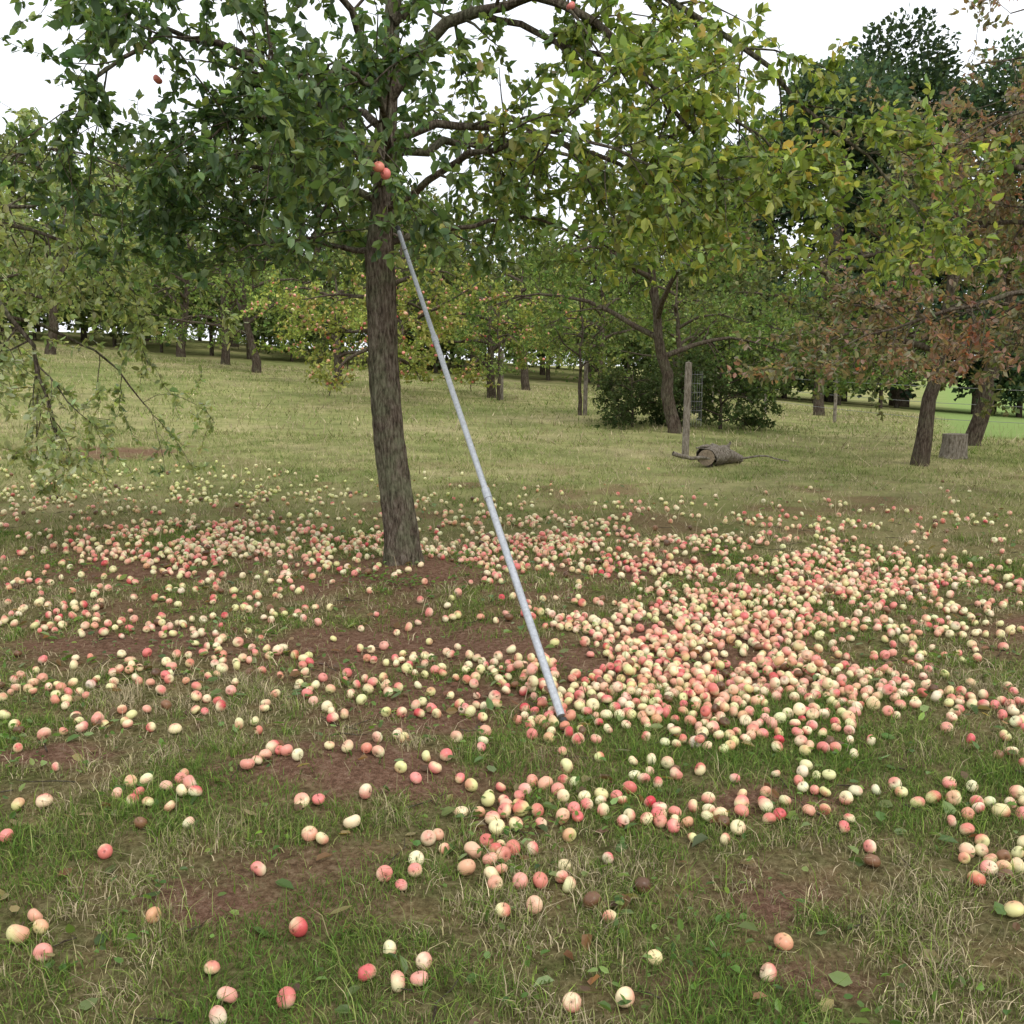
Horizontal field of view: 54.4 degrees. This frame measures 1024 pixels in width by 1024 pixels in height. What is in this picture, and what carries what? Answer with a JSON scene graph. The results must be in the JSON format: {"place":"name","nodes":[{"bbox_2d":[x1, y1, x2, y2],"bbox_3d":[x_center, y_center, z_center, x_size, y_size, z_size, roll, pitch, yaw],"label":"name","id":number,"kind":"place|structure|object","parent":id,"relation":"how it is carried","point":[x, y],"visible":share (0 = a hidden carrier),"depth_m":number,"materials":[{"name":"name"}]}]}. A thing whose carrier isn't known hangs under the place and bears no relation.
{"place":"outdoors","nodes":[
{"label":"outdoors","id":0,"kind":"place"},
{"bbox_2d":[0,332,1023,1023],"bbox_3d":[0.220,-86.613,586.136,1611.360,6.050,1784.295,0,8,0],"label":"ground","id":1,"kind":"structure","parent":0,"point":[338,780],"depth_m":4.70,"materials":[{"name":"green plant"}]},
{"bbox_2d":[0,232,88,319],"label":"orchard tree","id":2,"kind":"object","parent":1,"relation":"on","point":[20,295],"visible":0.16,"depth_m":41.91,"materials":[{"name":"green plant"}]},
{"bbox_2d":[0,127,177,354],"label":"orchard tree","id":3,"kind":"object","parent":1,"relation":"on","point":[53,321],"visible":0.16,"depth_m":35.21,"materials":[{"name":"green plant"}]},
{"bbox_2d":[0,102,248,499],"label":"pear tree","id":4,"kind":"object","parent":1,"relation":"on","point":[50,456],"visible":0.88,"depth_m":8.39,"materials":[{"name":"green plant"}]},
{"bbox_2d":[66,224,288,356],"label":"orchard tree","id":5,"kind":"object","parent":1,"relation":"on","point":[185,309],"visible":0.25,"depth_m":42.94,"materials":[{"name":"green plant"}]},
{"bbox_2d":[124,220,323,364],"bbox_3d":[-10.943,-8.338,37.760,7.529,6.157,8.649,0,9,-2],"label":"orchard tree","id":6,"kind":"object","parent":1,"relation":"on","point":[225,356],"visible":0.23,"depth_m":37.27,"materials":[{"name":"green plant"}]},
{"bbox_2d":[118,223,355,372],"bbox_3d":[-8.779,-7.069,33.391,6.351,5.434,6.710,4,9,23],"label":"orchard tree","id":7,"kind":"object","parent":1,"relation":"on","point":[255,357],"visible":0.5,"depth_m":33.16,"materials":[{"name":"green plant"}]},
{"bbox_2d":[239,259,433,385],"bbox_3d":[-5.082,-5.440,29.445,5.405,4.015,5.128,-1,9,-9],"label":"fruiting apple tree","id":8,"kind":"object","parent":1,"relation":"on","point":[336,358],"visible":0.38,"depth_m":29.06,"materials":[{"name":"green plant"}]},
{"bbox_2d":[268,233,531,395],"bbox_3d":[-2.895,-4.523,24.253,5.698,4.461,6.005,-7,11,-39],"label":"fruiting apple tree","id":9,"kind":"object","parent":1,"relation":"on","point":[435,312],"visible":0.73,"depth_m":23.63,"materials":[{"name":"green plant"}]},
{"bbox_2d":[275,183,526,350],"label":"orchard tree","id":10,"kind":"object","parent":1,"relation":"on","point":[449,277],"visible":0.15,"depth_m":42.34,"materials":[{"name":"green plant"}]},
{"bbox_2d":[0,126,811,393],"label":"distant tree line","id":11,"kind":"object","parent":1,"relation":"on","point":[682,280],"visible":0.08,"depth_m":54.63,"materials":[{"name":"green plant"}]},
{"bbox_2d":[0,250,948,408],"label":"hedge","id":12,"kind":"object","parent":1,"relation":"on","point":[634,346],"visible":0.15,"depth_m":46.86,"materials":[{"name":"green plant"}]},
{"bbox_2d":[395,225,567,722],"bbox_3d":[-0.296,-0.548,5.839,0.045,2.619,3.390,-3,9,-18],"label":"picking pole","id":13,"kind":"object","parent":1,"relation":"on","point":[536,642],"visible":0.92,"depth_m":5.29,"materials":[{"name":"metal"}]},
{"bbox_2d":[441,287,550,399],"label":"young tree","id":14,"kind":"object","parent":1,"relation":"on","point":[498,361],"visible":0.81,"depth_m":27.43,"materials":[{"name":"green plant"}]},
{"bbox_2d":[402,267,595,397],"bbox_3d":[-0.663,-5.005,28.700,5.405,4.015,5.128,3,9,22],"label":"fruiting apple tree","id":15,"kind":"object","parent":1,"relation":"on","point":[491,386],"visible":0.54,"depth_m":28.40,"materials":[{"name":"green plant"}]},
{"bbox_2d":[500,350,503,399],"bbox_3d":[-0.290,-3.759,28.052,0.121,1.601,0.096,0,8,0],"label":"wooden stake","id":16,"kind":"object","parent":1,"relation":"on","point":[501,380],"visible":0.66,"depth_m":28.02,"materials":[{"name":"grey wood"}]},
{"bbox_2d":[0,0,1023,565],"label":"apple tree","id":17,"kind":"object","parent":1,"relation":"on","point":[296,110],"visible":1,"depth_m":6.83,"materials":[{"name":"green plant"}]},
{"bbox_2d":[0,457,1023,1023],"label":"fallen apples","id":18,"kind":"object","parent":1,"relation":"on","point":[688,641],"visible":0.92,"depth_m":5.19,"materials":[{"name":"beige food"}]},
{"bbox_2d":[0,470,1023,1023],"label":"fallen leaves","id":19,"kind":"object","parent":1,"relation":"on","point":[698,838],"depth_m":4.41,"materials":[{"name":"green plant"}]},
{"bbox_2d":[0,549,1023,1023],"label":"clover weeds","id":20,"kind":"object","parent":1,"relation":"on","point":[604,969],"visible":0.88,"depth_m":4.16,"materials":[{"name":"green plant"}]},
{"bbox_2d":[446,253,623,389],"bbox_3d":[0.595,-6.499,34.575,6.374,5.163,6.034,6,10,33],"label":"orchard tree","id":21,"kind":"object","parent":1,"relation":"on","point":[525,384],"visible":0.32,"depth_m":34.58,"materials":[{"name":"green plant"}]},
{"bbox_2d":[583,361,587,414],"bbox_3d":[1.760,-2.857,23.839,0.121,1.501,0.096,0,8,0],"label":"wooden stake","id":22,"kind":"object","parent":1,"relation":"on","point":[585,393],"visible":0.79,"depth_m":23.79,"materials":[{"name":"grey wood"}]},
{"bbox_2d":[527,275,647,414],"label":"young tree","id":23,"kind":"object","parent":1,"relation":"on","point":[580,346],"visible":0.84,"depth_m":23.48,"materials":[{"name":"green plant"}]},
{"bbox_2d":[515,240,726,387],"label":"orchard tree","id":24,"kind":"object","parent":1,"relation":"on","point":[602,313],"visible":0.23,"depth_m":41.74,"materials":[{"name":"green plant"}]},
{"bbox_2d":[591,362,682,429],"bbox_3d":[2.559,-2.350,21.341,2.006,1.860,2.414,0,9,-3],"label":"shrub","id":25,"kind":"object","parent":1,"relation":"on","point":[614,396],"visible":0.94,"depth_m":21.00,"materials":[{"name":"green plant"}]},
{"bbox_2d":[439,73,842,433],"bbox_3d":[1.996,-4.728,19.836,7.465,6.879,6.862,6,11,36],"label":"orchard tree","id":26,"kind":"object","parent":1,"relation":"on","point":[663,355],"visible":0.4,"depth_m":19.77,"materials":[{"name":"green plant"}]},
{"bbox_2d":[618,348,736,425],"bbox_3d":[3.673,-2.640,22.374,2.452,2.274,2.951,5,10,32],"label":"shrub","id":27,"kind":"object","parent":1,"relation":"on","point":[680,385],"visible":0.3,"depth_m":21.92,"materials":[{"name":"green plant"}]},
{"bbox_2d":[589,261,777,375],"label":"orchard tree","id":28,"kind":"object","parent":1,"relation":"on","point":[674,307],"visible":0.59,"depth_m":37.10,"materials":[{"name":"green plant"}]},
{"bbox_2d":[682,361,702,458],"bbox_3d":[2.821,-1.491,15.540,0.243,1.701,0.376,4,9,26],"label":"wooden stake","id":29,"kind":"object","parent":1,"relation":"on","point":[687,407],"visible":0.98,"depth_m":15.40,"materials":[{"name":"grey wood"}]},
{"bbox_2d":[639,335,800,429],"bbox_3d":[4.439,-2.509,21.424,3.326,2.563,2.764,0,9,0],"label":"shrub","id":30,"kind":"object","parent":1,"relation":"on","point":[754,395],"visible":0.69,"depth_m":21.11,"materials":[{"name":"green plant"}]},
{"bbox_2d":[672,441,788,466],"bbox_3d":[3.128,-0.850,14.593,1.790,0.360,0.509,-2,9,-12],"label":"fallen log","id":31,"kind":"object","parent":1,"relation":"on","point":[708,455],"visible":1,"depth_m":14.40,"materials":[{"name":"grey wood"}]},
{"bbox_2d":[699,220,940,415],"bbox_3d":[9.069,-5.382,28.972,7.170,5.864,8.237,4,9,25],"label":"orchard tree","id":32,"kind":"object","parent":1,"relation":"on","point":[819,410],"visible":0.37,"depth_m":29.33,"materials":[{"name":"green plant"}]},
{"bbox_2d":[629,2,1023,417],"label":"tall woodland","id":33,"kind":"object","parent":1,"relation":"on","point":[891,84],"visible":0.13,"depth_m":56.62,"materials":[{"name":"green plant"}]},
{"bbox_2d":[705,119,1023,466],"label":"orchard tree","id":34,"kind":"object","parent":1,"relation":"on","point":[921,452],"visible":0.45,"depth_m":14.66,"materials":[{"name":"green plant"}]},
{"bbox_2d":[711,379,1023,423],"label":"wire fence","id":35,"kind":"object","parent":1,"relation":"on","point":[834,408],"visible":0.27,"depth_m":25.75,"materials":[{"name":"grey metal"}]},
{"bbox_2d":[717,0,1023,392],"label":"autumn apple tree","id":36,"kind":"object","parent":1,"relation":"on","point":[1007,206],"visible":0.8,"depth_m":9.98,"materials":[{"name":"brown plant"}]},
{"bbox_2d":[753,87,1023,445],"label":"orchard tree","id":37,"kind":"object","parent":1,"relation":"on","point":[976,429],"visible":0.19,"depth_m":18.70,"materials":[{"name":"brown plant"}]},
{"bbox_2d":[938,433,967,458],"bbox_3d":[7.262,-1.035,16.334,0.544,0.505,0.520,0,8,0],"label":"tree stump","id":38,"kind":"object","parent":1,"relation":"on","point":[953,445],"visible":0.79,"depth_m":16.16,"materials":[{"name":"grey wood"}]},
{"bbox_2d":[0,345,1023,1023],"bbox_3d":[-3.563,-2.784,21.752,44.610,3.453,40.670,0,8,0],"label":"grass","id":39,"kind":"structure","parent":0,"point":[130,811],"depth_m":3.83,"materials":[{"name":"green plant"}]},
{"bbox_2d":[0,0,1023,365],"label":"sky","id":40,"kind":"structure","parent":0,"point":[808,27],"materials":[{"name":"white"}]}
]}

